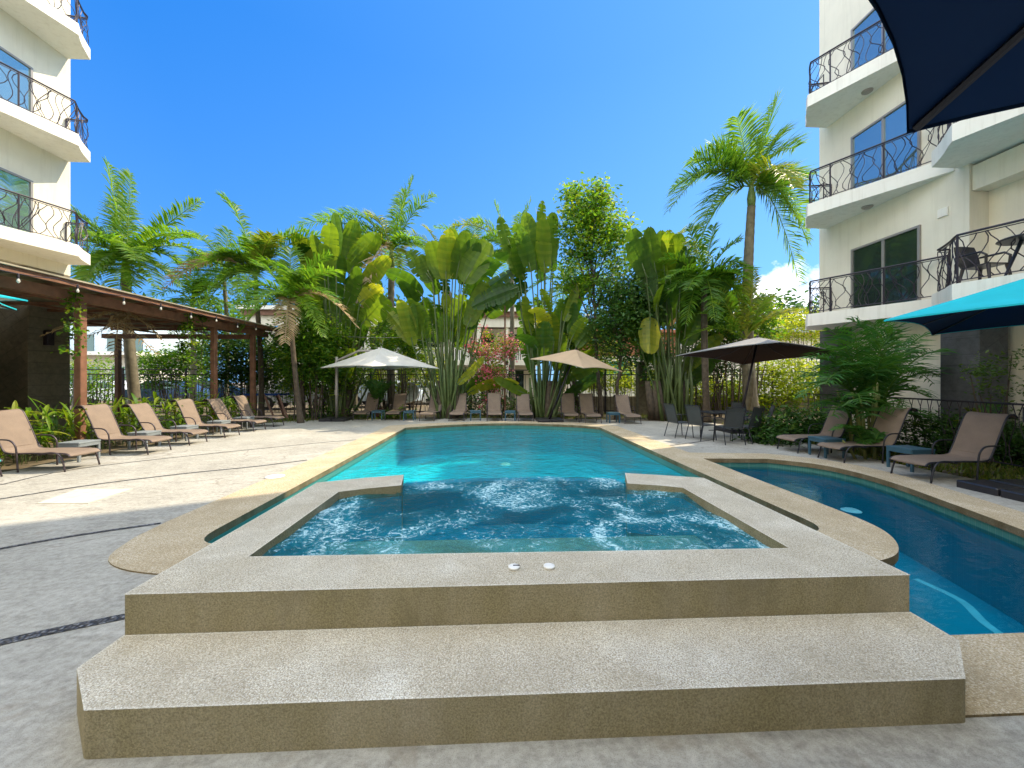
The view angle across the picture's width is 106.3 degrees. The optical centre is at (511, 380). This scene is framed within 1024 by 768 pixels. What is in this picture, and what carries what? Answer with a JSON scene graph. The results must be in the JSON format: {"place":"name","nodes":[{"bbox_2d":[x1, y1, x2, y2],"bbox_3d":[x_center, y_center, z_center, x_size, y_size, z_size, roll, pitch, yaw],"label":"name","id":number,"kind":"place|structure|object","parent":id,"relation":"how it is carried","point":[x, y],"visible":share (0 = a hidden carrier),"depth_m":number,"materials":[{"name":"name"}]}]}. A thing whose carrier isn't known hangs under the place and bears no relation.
{"place":"outdoors","nodes":[
{"label":"outdoors","id":0,"kind":"place"},
{"bbox_2d":[0,0,89,434],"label":"hotel building","id":1,"kind":"structure","parent":0,"point":[42,44],"depth_m":11.79,"materials":[{"name":"beige paint"}]},
{"bbox_2d":[0,167,32,232],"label":"window","id":2,"kind":"structure","parent":1,"relation":"in","point":[11,181],"depth_m":11.42,"materials":[{"name":"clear glass"}]},
{"bbox_2d":[0,46,32,112],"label":"window","id":3,"kind":"structure","parent":1,"relation":"in","point":[6,57],"depth_m":11.42,"materials":[{"name":"blue glass"}]},
{"bbox_2d":[70,351,202,399],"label":"white house","id":4,"kind":"structure","parent":0,"point":[92,356],"depth_m":33.45,"materials":[{"name":"paint"}]},
{"bbox_2d":[70,322,203,356],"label":"white house","id":5,"kind":"structure","parent":0,"point":[95,342],"depth_m":42.48,"materials":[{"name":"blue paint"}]},
{"bbox_2d":[235,305,545,401],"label":"building","id":6,"kind":"structure","parent":0,"point":[267,312],"depth_m":31.49,"materials":[{"name":"beige paint"}]},
{"bbox_2d":[70,0,818,458],"label":"sky","id":7,"kind":"structure","parent":0,"point":[288,109],"materials":[{"name":"blue"}]},
{"bbox_2d":[101,284,818,347],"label":"distant trees","id":8,"kind":"object","parent":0,"point":[791,299],"visible":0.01,"depth_m":54.91,"materials":[{"name":"green plant"}]},
{"bbox_2d":[0,418,1023,767],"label":"concrete deck","id":9,"kind":"structure","parent":0,"point":[76,578],"depth_m":2.77,"materials":[{"name":"concrete"}]},
{"bbox_2d":[0,409,101,472],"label":"sun lounger","id":10,"kind":"object","parent":9,"relation":"on","point":[18,435],"visible":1,"depth_m":7.64,"materials":[{"name":"fabric"}]},
{"bbox_2d":[0,614,124,644],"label":"drain channel","id":11,"kind":"object","parent":9,"relation":"on","point":[61,629],"visible":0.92,"depth_m":2.71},
{"bbox_2d":[58,439,100,462],"bbox_3d":[-9.469,1.544,8.401,0.468,0.421,0.468,0,0,-3],"label":"side table","id":12,"kind":"object","parent":9,"relation":"on","point":[77,443],"visible":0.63,"depth_m":8.23,"materials":[{"name":"grey plastic"}]},
{"bbox_2d":[37,488,132,503],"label":"inlaid slab","id":13,"kind":"structure","parent":9,"relation":"on","point":[82,496],"depth_m":5.77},
{"bbox_2d":[74,404,172,454],"bbox_3d":[-9.379,1.171,9.314,1.743,1.173,0.722,0,0,-3],"label":"sun lounger","id":14,"kind":"object","parent":9,"relation":"on","point":[103,422],"visible":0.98,"depth_m":9.27,"materials":[{"name":"fabric"}]},
{"bbox_2d":[121,403,208,445],"bbox_3d":[-9.511,1.197,10.572,1.820,1.122,0.722,0,0,-4],"label":"sun lounger","id":15,"kind":"object","parent":9,"relation":"on","point":[146,416],"visible":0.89,"depth_m":10.54,"materials":[{"name":"fabric"}]},
{"bbox_2d":[169,399,240,437],"bbox_3d":[-9.501,1.171,11.934,1.743,1.173,0.722,0,0,-1],"label":"sun lounger","id":16,"kind":"object","parent":9,"relation":"on","point":[189,412],"visible":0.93,"depth_m":11.91,"materials":[{"name":"fabric"}]},
{"bbox_2d":[202,398,266,431],"bbox_3d":[-9.604,1.197,13.332,1.820,1.122,0.722,0,0,-2],"label":"sun lounger","id":17,"kind":"object","parent":9,"relation":"on","point":[218,406],"visible":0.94,"depth_m":13.33,"materials":[{"name":"fabric"}]},
{"bbox_2d":[229,395,284,426],"bbox_3d":[-9.684,1.171,14.623,1.743,1.173,0.722,0,0,-1],"label":"sun lounger","id":18,"kind":"object","parent":9,"relation":"on","point":[243,405],"visible":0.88,"depth_m":14.60,"materials":[{"name":"fabric"}]},
{"bbox_2d":[228,245,359,422],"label":"palm tree","id":19,"kind":"object","parent":9,"relation":"on","point":[293,286],"visible":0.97,"depth_m":15.45,"materials":[{"name":"green plant"}]},
{"bbox_2d":[319,346,438,421],"bbox_3d":[-5.982,0.123,16.922,4.010,3.264,3.672,0,0,34],"label":"parasol","id":20,"kind":"object","parent":9,"relation":"on","point":[381,358],"visible":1,"depth_m":16.46,"materials":[{"name":"white fabric"}]},
{"bbox_2d":[486,393,502,420],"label":"sun lounger","id":21,"kind":"object","parent":9,"relation":"on","point":[493,406],"visible":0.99,"depth_m":17.62,"materials":[{"name":"fabric"}]},
{"bbox_2d":[328,429,684,482],"bbox_3d":[-0.132,2.422,9.853,7.195,0.889,11.332,0,0,-3],"label":"pool basin","id":22,"kind":"object","parent":9,"relation":"in","point":[442,472],"visible":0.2,"depth_m":12.75,"materials":[{"name":"tile"}]},
{"bbox_2d":[208,426,700,542],"bbox_3d":[-0.132,1.903,9.853,7.188,0.149,11.325,0,0,-3],"label":"pool waterline","id":23,"kind":"object","parent":22,"relation":"attached to","point":[673,467],"visible":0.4,"depth_m":9.89,"materials":[{"name":"tile"}]},
{"bbox_2d":[324,428,683,539],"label":"pool water","id":24,"kind":"structure","parent":22,"relation":"in","point":[471,433],"depth_m":10.31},
{"bbox_2d":[77,473,965,759],"bbox_3d":[0.099,2.223,3.650,4.984,1.872,3.573,0,0,-3],"label":"spa","id":25,"kind":"object","parent":9,"relation":"on","point":[255,635],"visible":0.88,"depth_m":2.31,"materials":[{"name":"concrete"}]},
{"bbox_2d":[272,476,769,555],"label":"spa water","id":26,"kind":"structure","parent":25,"relation":"in","point":[510,499],"depth_m":3.94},
{"bbox_2d":[516,394,533,420],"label":"sun lounger","id":27,"kind":"object","parent":9,"relation":"on","point":[523,405],"visible":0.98,"depth_m":17.50,"materials":[{"name":"fabric"}]},
{"bbox_2d":[108,421,1023,717],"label":"pool coping","id":28,"kind":"object","parent":9,"relation":"on","point":[994,673],"visible":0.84,"depth_m":4.63,"materials":[{"name":"stone"}]},
{"bbox_2d":[560,393,579,422],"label":"sun lounger","id":29,"kind":"object","parent":9,"relation":"on","point":[567,405],"visible":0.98,"depth_m":17.15,"materials":[{"name":"fabric"}]},
{"bbox_2d":[531,348,621,421],"bbox_3d":[2.611,0.181,16.369,2.967,3.147,2.929,0,0,-44],"label":"parasol","id":30,"kind":"object","parent":9,"relation":"on","point":[577,358],"visible":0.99,"depth_m":15.99,"materials":[{"name":"beige fabric"}]},
{"bbox_2d":[578,393,601,422],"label":"sun lounger","id":31,"kind":"object","parent":9,"relation":"on","point":[586,405],"visible":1,"depth_m":16.80,"materials":[{"name":"fabric"}]},
{"bbox_2d":[614,395,640,421],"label":"sun lounger","id":32,"kind":"object","parent":9,"relation":"on","point":[623,406],"visible":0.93,"depth_m":16.58,"materials":[{"name":"fabric"}]},
{"bbox_2d":[684,405,716,440],"bbox_3d":[5.552,1.242,11.329,0.686,1.033,0.602,0,0,-23],"label":"dining chair","id":33,"kind":"object","parent":9,"relation":"on","point":[694,415],"visible":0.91,"depth_m":11.21,"materials":[{"name":"grey"}]},
{"bbox_2d":[713,407,745,444],"bbox_3d":[6.031,1.242,10.654,0.602,1.033,0.686,0,0,0],"label":"dining chair","id":34,"kind":"object","parent":9,"relation":"on","point":[734,418],"visible":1,"depth_m":10.41,"materials":[{"name":"grey"}]},
{"bbox_2d":[676,335,850,433],"bbox_3d":[8.461,0.099,13.221,3.673,3.311,3.673,0,0,-24],"label":"parasol","id":35,"kind":"object","parent":9,"relation":"on","point":[752,351],"visible":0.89,"depth_m":13.61,"materials":[{"name":"grey fabric"}]},
{"bbox_2d":[775,403,851,453],"bbox_3d":[7.619,1.171,9.567,1.743,1.173,0.722,0,0,-4],"label":"sun lounger","id":36,"kind":"object","parent":9,"relation":"on","point":[830,421],"visible":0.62,"depth_m":9.62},
{"bbox_2d":[816,407,917,463],"bbox_3d":[7.755,1.171,8.420,1.743,1.173,0.723,0,0,-3],"label":"sun lounger","id":37,"kind":"object","parent":9,"relation":"on","point":[897,419],"visible":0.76,"depth_m":8.33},
{"bbox_2d":[732,469,1023,632],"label":"side pool basin","id":38,"kind":"object","parent":9,"relation":"in","point":[981,573],"visible":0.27,"depth_m":5.60,"materials":[{"name":"liquid"}]},
{"bbox_2d":[716,463,1023,566],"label":"side pool waterline","id":39,"kind":"object","parent":38,"relation":"attached to","point":[1001,534],"visible":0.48,"depth_m":6.38,"materials":[{"name":"tile"}]},
{"bbox_2d":[909,579,994,634],"bbox_3d":[3.811,2.691,3.603,2.498,0.468,2.163,0,0,-3],"label":"pool step","id":40,"kind":"object","parent":38,"relation":"in","point":[947,614],"visible":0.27,"depth_m":4.08,"materials":[{"name":"tile"}]},
{"bbox_2d":[913,579,1002,633],"bbox_3d":[4.857,2.452,4.035,0.425,0.001,1.403,0,0,-3],"label":"pool ledge","id":41,"kind":"object","parent":40,"relation":"on","point":[975,613],"visible":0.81,"depth_m":4.12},
{"bbox_2d":[886,445,935,471],"bbox_3d":[7.846,1.538,7.569,0.491,0.433,0.491,0,0,-4],"label":"side table","id":42,"kind":"object","parent":9,"relation":"on","point":[910,449],"visible":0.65,"depth_m":7.52,"materials":[{"name":"blue plastic"}]},
{"bbox_2d":[868,0,1023,133],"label":"parasol","id":43,"kind":"object","parent":9,"relation":"on","point":[959,60],"visible":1,"depth_m":1.17,"materials":[{"name":"blue fabric"}]},
{"bbox_2d":[884,279,1023,501],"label":"parasol","id":44,"kind":"object","parent":9,"relation":"on","point":[1000,306],"visible":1,"depth_m":6.21,"materials":[{"name":"teal fabric"}]},
{"bbox_2d":[889,411,1018,483],"bbox_3d":[7.896,1.171,6.898,1.743,1.173,0.722,0,0,-4],"label":"sun lounger","id":45,"kind":"object","parent":9,"relation":"on","point":[977,437],"visible":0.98,"depth_m":6.89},
{"bbox_2d":[0,383,1023,479],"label":"ground","id":46,"kind":"structure","parent":0,"point":[9,464],"depth_m":13.65,"materials":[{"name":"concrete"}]},
{"bbox_2d":[1,401,70,465],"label":"ginger plant","id":47,"kind":"object","parent":46,"relation":"on","point":[27,412],"visible":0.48,"depth_m":8.49,"materials":[{"name":"green plant"}]},
{"bbox_2d":[24,395,90,458],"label":"ginger plant","id":48,"kind":"object","parent":46,"relation":"on","point":[69,420],"visible":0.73,"depth_m":9.01,"materials":[{"name":"green plant"}]},
{"bbox_2d":[31,398,134,449],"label":"ginger plant","id":49,"kind":"object","parent":46,"relation":"on","point":[55,420],"visible":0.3,"depth_m":9.45,"materials":[{"name":"green plant"}]},
{"bbox_2d":[70,352,126,404],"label":"hedge","id":50,"kind":"object","parent":46,"relation":"on","point":[89,386],"visible":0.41,"depth_m":23.25,"materials":[{"name":"green plant"}]},
{"bbox_2d":[87,401,161,447],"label":"ginger plant","id":51,"kind":"object","parent":46,"relation":"on","point":[125,419],"visible":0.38,"depth_m":10.50,"materials":[{"name":"green plant"}]},
{"bbox_2d":[0,261,276,439],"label":"pergola","id":52,"kind":"object","parent":46,"relation":"on","point":[40,292],"visible":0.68,"depth_m":11.21,"materials":[{"name":"wood"}]},
{"bbox_2d":[48,288,89,359],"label":"creeper","id":53,"kind":"object","parent":52,"relation":"hanging from","point":[72,309],"visible":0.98,"depth_m":9.26,"materials":[{"name":"green plant"}]},
{"bbox_2d":[39,311,163,356],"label":"dead fronds","id":54,"kind":"object","parent":52,"relation":"hanging from","point":[117,316],"visible":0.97,"depth_m":11.45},
{"bbox_2d":[176,313,200,394],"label":"creeper","id":55,"kind":"object","parent":52,"relation":"hanging from","point":[184,379],"visible":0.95,"depth_m":12.74,"materials":[{"name":"green plant"}]},
{"bbox_2d":[191,315,214,404],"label":"creeper","id":56,"kind":"object","parent":52,"relation":"attached to","point":[203,371],"visible":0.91,"depth_m":13.34,"materials":[{"name":"green plant"}]},
{"bbox_2d":[70,157,221,418],"bbox_3d":[-17.680,-4.261,17.889,7.289,12.177,4.940,0,0,-3],"label":"palm tree","id":57,"kind":"object","parent":46,"relation":"on","point":[128,252],"visible":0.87,"depth_m":17.93,"materials":[{"name":"green plant"}]},
{"bbox_2d":[125,380,209,405],"bbox_3d":[-23.080,0.878,25.740,4.961,1.741,2.083,0,0,-6],"label":"parked car","id":58,"kind":"object","parent":46,"relation":"on","point":[150,393],"visible":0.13,"depth_m":24.87,"materials":[{"name":"blue paint"}]},
{"bbox_2d":[136,332,223,410],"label":"hedge","id":59,"kind":"object","parent":46,"relation":"on","point":[161,362],"visible":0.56,"depth_m":22.05,"materials":[{"name":"green plant"}]},
{"bbox_2d":[142,248,249,406],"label":"palm tree","id":60,"kind":"object","parent":46,"relation":"on","point":[187,282],"visible":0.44,"depth_m":21.02,"materials":[{"name":"green plant"}]},
{"bbox_2d":[168,225,260,398],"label":"palm tree","id":61,"kind":"object","parent":46,"relation":"on","point":[217,244],"visible":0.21,"depth_m":21.64,"materials":[{"name":"green plant"}]},
{"bbox_2d":[183,331,288,415],"bbox_3d":[-13.243,-0.521,19.201,5.172,4.646,2.901,0,0,-3],"label":"hedge","id":62,"kind":"object","parent":46,"relation":"on","point":[233,354],"visible":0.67,"depth_m":18.74,"materials":[{"name":"green plant"}]},
{"bbox_2d":[159,190,325,418],"bbox_3d":[-12.102,-3.329,17.377,6.839,10.255,3.728,0,0,-3],"label":"palm tree","id":63,"kind":"object","parent":46,"relation":"on","point":[259,249],"visible":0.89,"depth_m":17.14,"materials":[{"name":"green plant"}]},
{"bbox_2d":[259,306,350,419],"bbox_3d":[-9.291,-0.889,17.332,3.937,5.369,2.706,0,0,13],"label":"hedge","id":64,"kind":"object","parent":46,"relation":"on","point":[308,354],"visible":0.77,"depth_m":17.08,"materials":[{"name":"green plant"}]},
{"bbox_2d":[265,313,373,416],"bbox_3d":[-9.311,-0.690,18.404,5.586,4.976,2.808,0,0,7],"label":"hedge","id":65,"kind":"object","parent":46,"relation":"on","point":[340,377],"visible":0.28,"depth_m":18.18,"materials":[{"name":"green plant"}]},
{"bbox_2d":[290,212,408,416],"bbox_3d":[-7.859,-3.191,18.286,6.295,10.066,3.216,0,0,-3],"label":"traveller palm","id":66,"kind":"object","parent":46,"relation":"on","point":[339,240],"visible":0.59,"depth_m":18.13,"materials":[{"name":"green plant"}]},
{"bbox_2d":[305,399,416,419],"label":"hedge","id":67,"kind":"object","parent":46,"relation":"on","point":[346,415],"visible":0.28,"depth_m":17.91,"materials":[{"name":"green plant"}]},
{"bbox_2d":[296,175,437,410],"bbox_3d":[-7.354,-4.480,20.206,7.141,12.581,4.370,0,0,-3],"label":"palm tree","id":68,"kind":"object","parent":46,"relation":"on","point":[397,237],"visible":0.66,"depth_m":19.66,"materials":[{"name":"green plant"}]},
{"bbox_2d":[360,378,393,417],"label":"potted plant","id":69,"kind":"object","parent":46,"relation":"on","point":[379,387],"visible":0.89,"depth_m":18.03,"materials":[{"name":"green plant"}]},
{"bbox_2d":[352,321,435,414],"bbox_3d":[-5.672,-0.694,18.976,4.151,4.980,2.649,0,0,-3],"label":"hedge","id":70,"kind":"object","parent":46,"relation":"on","point":[395,347],"visible":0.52,"depth_m":18.99,"materials":[{"name":"green plant"}]},
{"bbox_2d":[356,342,444,412],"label":"hedge","id":71,"kind":"object","parent":46,"relation":"on","point":[422,380],"visible":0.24,"depth_m":20.62,"materials":[{"name":"green plant"}]},
{"bbox_2d":[70,368,775,414],"bbox_3d":[-5.628,0.591,19.766,39.821,2.398,0.082,0,0,-3],"label":"iron fence","id":72,"kind":"object","parent":46,"relation":"on","point":[186,374],"visible":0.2,"depth_m":19.53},
{"bbox_2d":[385,228,518,418],"bbox_3d":[-2.692,-2.599,18.007,6.066,8.875,2.846,0,0,-3],"label":"traveller palm","id":73,"kind":"object","parent":46,"relation":"on","point":[466,262],"visible":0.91,"depth_m":17.47,"materials":[{"name":"green plant"}]},
{"bbox_2d":[450,197,531,409],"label":"palm tree","id":74,"kind":"object","parent":46,"relation":"on","point":[495,238],"visible":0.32,"depth_m":22.12,"materials":[{"name":"green plant"}]},
{"bbox_2d":[462,324,524,416],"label":"bougainvillea","id":75,"kind":"object","parent":46,"relation":"on","point":[498,350],"visible":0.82,"depth_m":18.33,"materials":[{"name":"pink plant"}]},
{"bbox_2d":[460,385,579,416],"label":"hedge","id":76,"kind":"object","parent":46,"relation":"on","point":[475,403],"visible":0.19,"depth_m":19.26,"materials":[{"name":"green plant"}]},
{"bbox_2d":[471,200,604,418],"bbox_3d":[1.254,-3.294,17.754,6.162,10.269,2.786,0,0,-3],"label":"traveller palm","id":77,"kind":"object","parent":46,"relation":"on","point":[531,245],"visible":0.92,"depth_m":17.48,"materials":[{"name":"green plant"}]},
{"bbox_2d":[522,251,610,384],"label":"palm tree","id":78,"kind":"object","parent":46,"relation":"on","point":[558,290],"visible":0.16,"depth_m":21.64,"materials":[{"name":"green plant"}]},
{"bbox_2d":[563,320,619,415],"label":"hedge","id":79,"kind":"object","parent":46,"relation":"on","point":[585,347],"visible":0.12,"depth_m":19.44,"materials":[{"name":"green plant"}]},
{"bbox_2d":[546,171,644,418],"bbox_3d":[3.952,-3.850,17.994,5.073,11.297,3.612,0,0,-3],"label":"slender tree","id":80,"kind":"object","parent":46,"relation":"on","point":[588,214],"visible":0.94,"depth_m":17.64,"materials":[{"name":"green plant"}]},
{"bbox_2d":[587,354,651,395],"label":"hedge","id":81,"kind":"object","parent":46,"relation":"on","point":[613,385],"visible":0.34,"depth_m":21.45,"materials":[{"name":"green plant"}]},
{"bbox_2d":[581,261,672,419],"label":"leafy tree","id":82,"kind":"object","parent":46,"relation":"on","point":[634,300],"visible":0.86,"depth_m":17.06,"materials":[{"name":"green plant"}]},
{"bbox_2d":[243,412,1023,479],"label":"grass","id":83,"kind":"structure","parent":46,"relation":"on","point":[1011,474],"depth_m":7.81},
{"bbox_2d":[635,346,646,415],"bbox_3d":[6.617,-0.404,19.656,0.562,4.388,0.562,0,0,-3],"label":"gate post","id":84,"kind":"object","parent":46,"relation":"on","point":[640,401],"visible":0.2,"depth_m":19.44,"materials":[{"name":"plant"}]},
{"bbox_2d":[617,226,741,420],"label":"traveller palm","id":85,"kind":"object","parent":46,"relation":"on","point":[645,252],"visible":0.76,"depth_m":16.77,"materials":[{"name":"green plant"}]},
{"bbox_2d":[634,330,741,415],"bbox_3d":[9.031,-0.585,19.011,6.127,4.771,3.037,0,0,-13],"label":"hedge","id":86,"kind":"object","parent":46,"relation":"on","point":[721,366],"visible":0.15,"depth_m":18.86,"materials":[{"name":"green plant"}]},
{"bbox_2d":[574,396,814,413],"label":"stone wall","id":87,"kind":"structure","parent":46,"relation":"on","point":[633,402],"depth_m":20.85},
{"bbox_2d":[657,221,761,422],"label":"palm tree","id":88,"kind":"object","parent":46,"relation":"on","point":[693,271],"visible":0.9,"depth_m":16.03,"materials":[{"name":"green plant"}]},
{"bbox_2d":[672,369,771,412],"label":"hedge","id":89,"kind":"object","parent":46,"relation":"on","point":[736,386],"visible":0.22,"depth_m":20.54,"materials":[{"name":"green plant"}]},
{"bbox_2d":[663,89,818,417],"bbox_3d":[10.459,-5.388,16.761,7.735,14.398,4.536,0,0,-3],"label":"palm tree","id":90,"kind":"object","parent":46,"relation":"on","point":[735,165],"visible":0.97,"depth_m":16.83,"materials":[{"name":"green plant"}]},
{"bbox_2d":[697,288,792,416],"bbox_3d":[11.060,-1.394,18.674,5.635,6.381,3.118,0,0,-17],"label":"hedge","id":91,"kind":"object","parent":46,"relation":"on","point":[761,330],"visible":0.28,"depth_m":18.59,"materials":[{"name":"green plant"}]},
{"bbox_2d":[682,266,808,422],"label":"palm tree","id":92,"kind":"object","parent":46,"relation":"on","point":[747,325],"visible":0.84,"depth_m":15.78,"materials":[{"name":"green plant"}]},
{"bbox_2d":[741,358,819,412],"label":"hedge","id":93,"kind":"object","parent":46,"relation":"on","point":[791,390],"visible":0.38,"depth_m":20.66,"materials":[{"name":"green plant"}]},
{"bbox_2d":[756,304,823,388],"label":"hedge","id":94,"kind":"object","parent":46,"relation":"on","point":[805,337],"visible":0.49,"depth_m":23.39,"materials":[{"name":"green plant"}]},
{"bbox_2d":[730,397,866,447],"bbox_3d":[8.203,1.477,11.069,3.910,1.996,2.408,0,0,-3],"label":"hedge","id":95,"kind":"object","parent":46,"relation":"on","point":[786,423],"visible":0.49,"depth_m":10.77,"materials":[{"name":"green plant"}]},
{"bbox_2d":[828,424,888,459],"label":"young palm","id":96,"kind":"object","parent":46,"relation":"on","point":[875,435],"visible":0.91,"depth_m":8.50,"materials":[{"name":"plant"}]},
{"bbox_2d":[790,316,957,455],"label":"areca palm","id":97,"kind":"object","parent":46,"relation":"on","point":[875,377],"visible":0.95,"depth_m":8.97,"materials":[{"name":"plant"}]},
{"bbox_2d":[805,0,1023,453],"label":"hotel building","id":98,"kind":"structure","parent":46,"relation":"on","point":[896,213],"depth_m":10.59,"materials":[{"name":"beige paint"}]},
{"bbox_2d":[851,8,892,69],"bbox_3d":[10.785,-10.004,11.150,0.088,2.106,1.966,0,0,-3],"label":"window","id":99,"kind":"structure","parent":98,"relation":"in","point":[872,17],"depth_m":11.62,"materials":[{"name":"blue glass"}]},
{"bbox_2d":[851,225,920,308],"bbox_3d":[10.785,-3.095,11.150,0.088,2.048,1.966,0,0,-3],"label":"window","id":100,"kind":"structure","parent":98,"relation":"in","point":[904,246],"depth_m":11.01,"materials":[{"name":"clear glass"}]},
{"bbox_2d":[851,101,920,189],"bbox_3d":[10.785,-6.587,11.150,0.088,2.153,1.966,0,0,-3],"label":"window","id":101,"kind":"structure","parent":98,"relation":"in","point":[892,124],"depth_m":11.09,"materials":[{"name":"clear glass"}]},
{"bbox_2d":[954,247,1011,282],"bbox_3d":[10.266,-2.556,8.416,0.597,0.975,0.723,0,0,-3],"label":"plastic chair","id":102,"kind":"object","parent":98,"relation":"on","point":[971,253],"visible":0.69,"depth_m":8.55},
{"bbox_2d":[995,233,1023,275],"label":"plastic table","id":103,"kind":"object","parent":98,"relation":"on","point":[1019,242],"visible":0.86,"depth_m":7.64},
{"bbox_2d":[805,393,1023,466],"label":"terrace rail","id":104,"kind":"object","parent":46,"relation":"on","point":[973,402],"visible":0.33,"depth_m":8.12,"materials":[{"name":"metal"}]},
{"bbox_2d":[892,406,1023,466],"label":"hedge","id":105,"kind":"object","parent":46,"relation":"on","point":[930,434],"visible":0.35,"depth_m":8.56,"materials":[{"name":"green plant"}]},
{"bbox_2d":[958,345,1023,464],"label":"slender shrub","id":106,"kind":"object","parent":46,"relation":"on","point":[983,373],"visible":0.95,"depth_m":8.18,"materials":[{"name":"green plant"}]},
{"bbox_2d":[565,329,674,395],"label":"house","id":107,"kind":"structure","parent":0,"point":[608,394],"depth_m":28.51,"materials":[{"name":"beige paint"}]},
{"bbox_2d":[681,327,824,397],"bbox_3d":[22.751,-1.299,36.112,11.817,6.178,8.366,0,0,-3],"label":"hedge","id":108,"kind":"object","parent":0,"point":[807,343],"depth_m":32.69,"materials":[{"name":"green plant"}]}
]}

